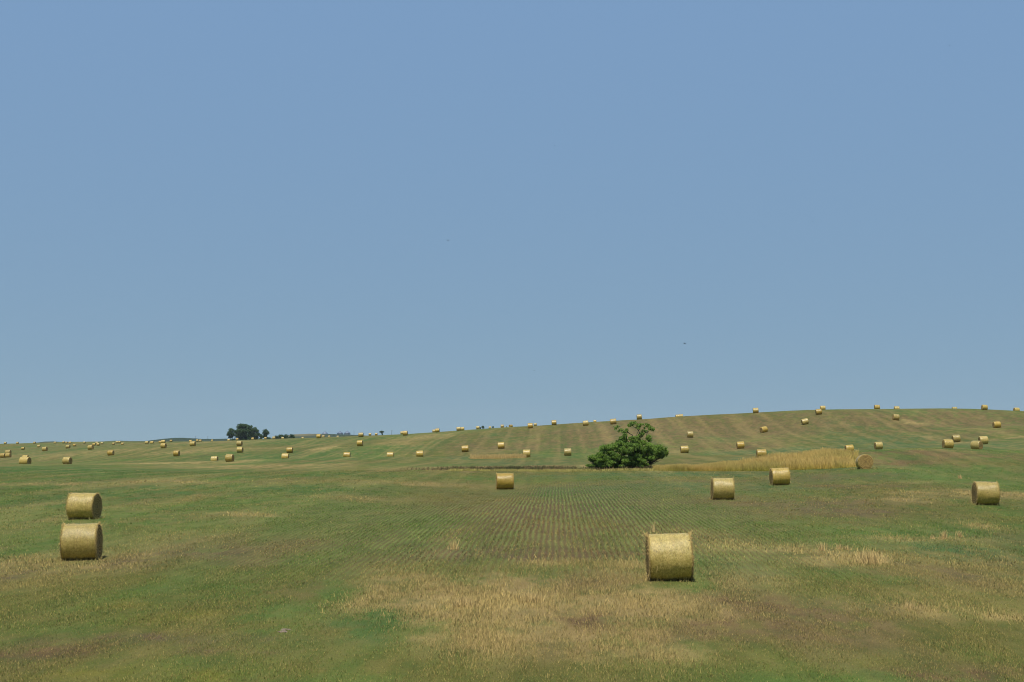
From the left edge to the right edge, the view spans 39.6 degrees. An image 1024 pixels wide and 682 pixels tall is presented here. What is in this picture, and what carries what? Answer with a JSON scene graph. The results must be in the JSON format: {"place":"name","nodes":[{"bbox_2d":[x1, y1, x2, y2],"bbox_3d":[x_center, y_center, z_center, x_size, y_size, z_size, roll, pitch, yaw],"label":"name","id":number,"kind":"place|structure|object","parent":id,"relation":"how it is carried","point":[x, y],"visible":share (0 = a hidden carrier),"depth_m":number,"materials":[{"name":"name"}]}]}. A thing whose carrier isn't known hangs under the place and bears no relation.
{"place":"outdoors","nodes":[
{"label":"outdoors","id":0,"kind":"place"},
{"bbox_2d":[37,434,365,442],"bbox_3d":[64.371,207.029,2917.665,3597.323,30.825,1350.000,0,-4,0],"label":"hills","id":1,"kind":"structure","parent":0,"point":[295,435],"depth_m":2605.74,"materials":[{"name":"green plant"}]},
{"bbox_2d":[0,408,1023,681],"bbox_3d":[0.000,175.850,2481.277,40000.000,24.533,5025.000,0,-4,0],"label":"ground","id":2,"kind":"structure","parent":0,"point":[716,438],"depth_m":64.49,"materials":[{"name":"green plant"}]},
{"bbox_2d":[19,457,31,463],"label":"round bale","id":3,"kind":"object","parent":2,"relation":"on","point":[25,460],"visible":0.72,"depth_m":248.32,"materials":[{"name":"plant"}]},
{"bbox_2d":[62,457,72,463],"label":"round bale","id":4,"kind":"object","parent":2,"relation":"on","point":[67,460],"visible":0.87,"depth_m":292.43,"materials":[{"name":"plant"}]},
{"bbox_2d":[56,520,104,560],"bbox_3d":[-18.510,8.622,61.111,1.810,2.035,2.016,0,-4,-6],"label":"round bale","id":5,"kind":"object","parent":2,"relation":"on","point":[81,541],"visible":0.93,"depth_m":60.42,"materials":[{"name":"plant"}]},
{"bbox_2d":[63,492,102,518],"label":"round bale","id":6,"kind":"object","parent":2,"relation":"on","point":[83,505],"visible":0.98,"depth_m":84.41,"materials":[{"name":"plant"}]},
{"bbox_2d":[107,450,113,455],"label":"round bale","id":7,"kind":"object","parent":2,"relation":"on","point":[110,452],"visible":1,"depth_m":412.30,"materials":[{"name":"plant"}]},
{"bbox_2d":[160,443,166,447],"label":"round bale","id":8,"kind":"object","parent":2,"relation":"on","point":[163,445],"visible":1,"depth_m":432.12,"materials":[{"name":"plant"}]},
{"bbox_2d":[173,450,179,455],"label":"round bale","id":9,"kind":"object","parent":2,"relation":"on","point":[176,453],"visible":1,"depth_m":377.96,"materials":[{"name":"plant"}]},
{"bbox_2d":[189,441,195,445],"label":"round bale","id":10,"kind":"object","parent":2,"relation":"on","point":[192,443],"visible":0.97,"depth_m":442.68,"materials":[{"name":"plant"}]},
{"bbox_2d":[211,456,217,460],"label":"round bale","id":11,"kind":"object","parent":2,"relation":"on","point":[214,458],"visible":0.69,"depth_m":323.79,"materials":[{"name":"plant"}]},
{"bbox_2d":[225,454,233,461],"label":"round bale","id":12,"kind":"object","parent":2,"relation":"on","point":[229,457],"visible":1,"depth_m":292.52,"materials":[{"name":"plant"}]},
{"bbox_2d":[226,428,237,439],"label":"grove tree","id":13,"kind":"object","parent":2,"relation":"on","point":[230,434],"visible":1,"depth_m":1117.00,"materials":[{"name":"green plant"}]},
{"bbox_2d":[236,441,242,445],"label":"round bale","id":14,"kind":"object","parent":2,"relation":"on","point":[239,443],"visible":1,"depth_m":442.73,"materials":[{"name":"plant"}]},
{"bbox_2d":[237,447,243,452],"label":"round bale","id":15,"kind":"object","parent":2,"relation":"on","point":[240,449],"visible":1,"depth_m":394.41,"materials":[{"name":"plant"}]},
{"bbox_2d":[236,423,248,439],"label":"grove tree","id":16,"kind":"object","parent":2,"relation":"on","point":[241,429],"visible":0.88,"depth_m":1120.99,"materials":[{"name":"green plant"}]},
{"bbox_2d":[246,425,262,439],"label":"grove tree","id":17,"kind":"object","parent":2,"relation":"on","point":[254,433],"visible":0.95,"depth_m":1112.20,"materials":[{"name":"green plant"}]},
{"bbox_2d":[262,429,269,437],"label":"grove tree","id":18,"kind":"object","parent":2,"relation":"on","point":[265,432],"visible":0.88,"depth_m":1120.84,"materials":[{"name":"green plant"}]},
{"bbox_2d":[281,453,288,458],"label":"round bale","id":19,"kind":"object","parent":2,"relation":"on","point":[284,455],"visible":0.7,"depth_m":312.63,"materials":[{"name":"plant"}]},
{"bbox_2d":[286,447,292,452],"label":"round bale","id":20,"kind":"object","parent":2,"relation":"on","point":[289,449],"visible":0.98,"depth_m":377.96,"materials":[{"name":"plant"}]},
{"bbox_2d":[343,452,350,456],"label":"round bale","id":21,"kind":"object","parent":2,"relation":"on","point":[346,454],"visible":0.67,"depth_m":312.61,"materials":[{"name":"plant"}]},
{"bbox_2d":[357,440,362,445],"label":"round bale","id":22,"kind":"object","parent":2,"relation":"on","point":[359,442],"visible":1,"depth_m":378.14,"materials":[{"name":"plant"}]},
{"bbox_2d":[387,452,393,456],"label":"round bale","id":23,"kind":"object","parent":2,"relation":"on","point":[390,454],"visible":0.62,"depth_m":318.09,"materials":[{"name":"plant"}]},
{"bbox_2d":[416,451,422,456],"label":"round bale","id":24,"kind":"object","parent":2,"relation":"on","point":[419,453],"visible":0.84,"depth_m":323.82,"materials":[{"name":"plant"}]},
{"bbox_2d":[447,539,461,549],"bbox_3d":[-2.514,8.648,60.559,0.818,0.462,0.612,-1,-4,17],"label":"straw tuft","id":25,"kind":"object","parent":2,"relation":"on","point":[454,545],"visible":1,"depth_m":60.49,"materials":[{"name":"beige plant"}]},
{"bbox_2d":[450,596,479,607],"bbox_3d":[-1.313,7.581,41.383,1.060,0.335,0.991,3,-5,-37],"label":"straw tuft","id":26,"kind":"object","parent":2,"relation":"on","point":[465,600],"visible":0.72,"depth_m":41.24,"materials":[{"name":"beige plant"}]},
{"bbox_2d":[461,445,468,451],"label":"round bale","id":27,"kind":"object","parent":2,"relation":"on","point":[465,448],"visible":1,"depth_m":335.95,"materials":[{"name":"plant"}]},
{"bbox_2d":[468,453,525,458],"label":"uncut straw","id":28,"kind":"object","parent":2,"relation":"on","point":[494,456],"visible":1,"depth_m":285.58,"materials":[{"name":"beige plant"}]},
{"bbox_2d":[498,442,504,448],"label":"round bale","id":29,"kind":"object","parent":2,"relation":"on","point":[501,445],"visible":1,"depth_m":348.91,"materials":[{"name":"plant"}]},
{"bbox_2d":[496,473,513,488],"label":"round bale","id":30,"kind":"object","parent":2,"relation":"on","point":[504,480],"visible":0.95,"depth_m":135.02,"materials":[{"name":"plant"}]},
{"bbox_2d":[400,465,651,469],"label":"weeds","id":31,"kind":"object","parent":2,"relation":"on","point":[549,467],"visible":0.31,"depth_m":188.42,"materials":[{"name":"green plant"}]},
{"bbox_2d":[523,450,529,456],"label":"round bale","id":32,"kind":"object","parent":2,"relation":"on","point":[526,453],"visible":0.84,"depth_m":287.81,"materials":[{"name":"plant"}]},
{"bbox_2d":[512,592,550,602],"bbox_3d":[0.592,7.642,42.497,1.215,0.324,0.994,-3,-5,38],"label":"straw tuft","id":33,"kind":"object","parent":2,"relation":"on","point":[533,596],"visible":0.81,"depth_m":42.32,"materials":[{"name":"beige plant"}]},
{"bbox_2d":[564,448,570,455],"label":"round bale","id":34,"kind":"object","parent":2,"relation":"on","point":[567,451],"visible":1,"depth_m":302.28,"materials":[{"name":"plant"}]},
{"bbox_2d":[610,418,616,423],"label":"round bale","id":35,"kind":"object","parent":2,"relation":"on","point":[612,421],"visible":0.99,"depth_m":401.90,"materials":[{"name":"plant"}]},
{"bbox_2d":[585,421,668,468],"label":"bush","id":36,"kind":"object","parent":2,"relation":"on","point":[636,451],"visible":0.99,"depth_m":184.94,"materials":[{"name":"green plant"}]},
{"bbox_2d":[643,530,694,580],"bbox_3d":[5.280,7.317,48.004,1.828,1.981,2.065,-1,-4,1],"label":"round bale","id":37,"kind":"object","parent":2,"relation":"on","point":[669,557],"visible":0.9,"depth_m":47.28,"materials":[{"name":"plant"}]},
{"bbox_2d":[680,446,688,452],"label":"round bale","id":38,"kind":"object","parent":2,"relation":"on","point":[684,449],"visible":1,"depth_m":302.32,"materials":[{"name":"plant"}]},
{"bbox_2d":[687,431,692,437],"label":"round bale","id":39,"kind":"object","parent":2,"relation":"on","point":[689,434],"visible":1,"depth_m":349.19,"materials":[{"name":"plant"}]},
{"bbox_2d":[710,476,734,499],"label":"round bale","id":40,"kind":"object","parent":2,"relation":"on","point":[722,488],"visible":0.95,"depth_m":100.98,"materials":[{"name":"plant"}]},
{"bbox_2d":[736,441,744,448],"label":"round bale","id":41,"kind":"object","parent":2,"relation":"on","point":[740,445],"visible":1,"depth_m":312.82,"materials":[{"name":"plant"}]},
{"bbox_2d":[652,447,858,470],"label":"tall grass","id":42,"kind":"structure","parent":2,"relation":"on","point":[827,458],"depth_m":171.46,"materials":[{"name":"plant"}]},
{"bbox_2d":[756,449,766,457],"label":"round bale","id":43,"kind":"object","parent":2,"relation":"on","point":[763,452],"visible":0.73,"depth_m":245.03,"materials":[{"name":"plant"}]},
{"bbox_2d":[760,426,767,432],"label":"round bale","id":44,"kind":"object","parent":2,"relation":"on","point":[763,429],"visible":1,"depth_m":363.30,"materials":[{"name":"plant"}]},
{"bbox_2d":[768,467,791,484],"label":"round bale","id":45,"kind":"object","parent":2,"relation":"on","point":[779,476],"visible":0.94,"depth_m":127.46,"materials":[{"name":"plant"}]},
{"bbox_2d":[801,418,808,424],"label":"round bale","id":46,"kind":"object","parent":2,"relation":"on","point":[804,421],"visible":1,"depth_m":363.35,"materials":[{"name":"plant"}]},
{"bbox_2d":[805,542,826,550],"bbox_3d":[12.843,8.617,59.704,1.393,0.403,0.622,0,-4,0],"label":"straw tuft","id":47,"kind":"object","parent":2,"relation":"on","point":[822,548],"visible":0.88,"depth_m":59.62,"materials":[{"name":"beige plant"}]},
{"bbox_2d":[815,409,821,414],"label":"round bale","id":48,"kind":"object","parent":2,"relation":"on","point":[818,411],"visible":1,"depth_m":378.68,"materials":[{"name":"plant"}]},
{"bbox_2d":[844,445,853,450],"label":"round bale","id":49,"kind":"object","parent":2,"relation":"on","point":[849,447],"visible":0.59,"depth_m":274.78,"materials":[{"name":"plant"}]},
{"bbox_2d":[855,454,873,468],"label":"round bale","id":50,"kind":"object","parent":2,"relation":"on","point":[864,461],"visible":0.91,"depth_m":150.99,"materials":[{"name":"plant"}]},
{"bbox_2d":[850,551,896,565],"bbox_3d":[13.722,8.289,54.477,2.143,0.556,1.471,-4,-6,43],"label":"straw tuft","id":51,"kind":"object","parent":2,"relation":"on","point":[868,557],"visible":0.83,"depth_m":54.29,"materials":[{"name":"beige plant"}]},
{"bbox_2d":[874,442,882,448],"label":"round bale","id":52,"kind":"object","parent":2,"relation":"on","point":[878,445],"visible":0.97,"depth_m":292.66,"materials":[{"name":"plant"}]},
{"bbox_2d":[892,414,899,419],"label":"round bale","id":53,"kind":"object","parent":2,"relation":"on","point":[895,416],"visible":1,"depth_m":369.37,"materials":[{"name":"plant"}]},
{"bbox_2d":[893,601,920,609],"bbox_3d":[11.460,7.639,41.172,0.896,0.291,0.564,0,-4,0],"label":"straw tuft","id":54,"kind":"object","parent":2,"relation":"on","point":[910,605],"visible":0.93,"depth_m":41.23,"materials":[{"name":"beige plant"}]},
{"bbox_2d":[936,531,950,538],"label":"straw tuft","id":55,"kind":"object","parent":2,"relation":"on","point":[942,536],"visible":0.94,"depth_m":67.16,"materials":[{"name":"beige plant"}]},
{"bbox_2d":[942,439,953,447],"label":"round bale","id":56,"kind":"object","parent":2,"relation":"on","point":[947,443],"visible":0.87,"depth_m":238.74,"materials":[{"name":"plant"}]},
{"bbox_2d":[951,435,960,441],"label":"round bale","id":57,"kind":"object","parent":2,"relation":"on","point":[955,438],"visible":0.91,"depth_m":307.62,"materials":[{"name":"plant"}]},
{"bbox_2d":[970,441,982,448],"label":"round bale","id":58,"kind":"object","parent":2,"relation":"on","point":[976,444],"visible":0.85,"depth_m":242.04,"materials":[{"name":"plant"}]},
{"bbox_2d":[978,436,988,443],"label":"round bale","id":59,"kind":"object","parent":2,"relation":"on","point":[984,439],"visible":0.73,"depth_m":270.82,"materials":[{"name":"plant"}]},
{"bbox_2d":[981,405,987,409],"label":"round bale","id":60,"kind":"object","parent":2,"relation":"on","point":[984,407],"visible":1,"depth_m":405.90,"materials":[{"name":"plant"}]},
{"bbox_2d":[970,481,1000,504],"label":"round bale","id":61,"kind":"object","parent":2,"relation":"on","point":[983,492],"visible":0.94,"depth_m":94.14,"materials":[{"name":"plant"}]},
{"bbox_2d":[992,421,1000,427],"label":"round bale","id":62,"kind":"object","parent":2,"relation":"on","point":[996,424],"visible":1,"depth_m":336.38,"materials":[{"name":"plant"}]},
{"bbox_2d":[0,0,1023,443],"label":"sky","id":63,"kind":"structure","parent":0,"point":[283,217],"materials":[{"name":"blue"}]},
{"bbox_2d":[449,468,708,471],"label":"pale grass","id":64,"kind":"structure","parent":0,"point":[583,469],"depth_m":179.21,"materials":[{"name":"plant"}]}
]}

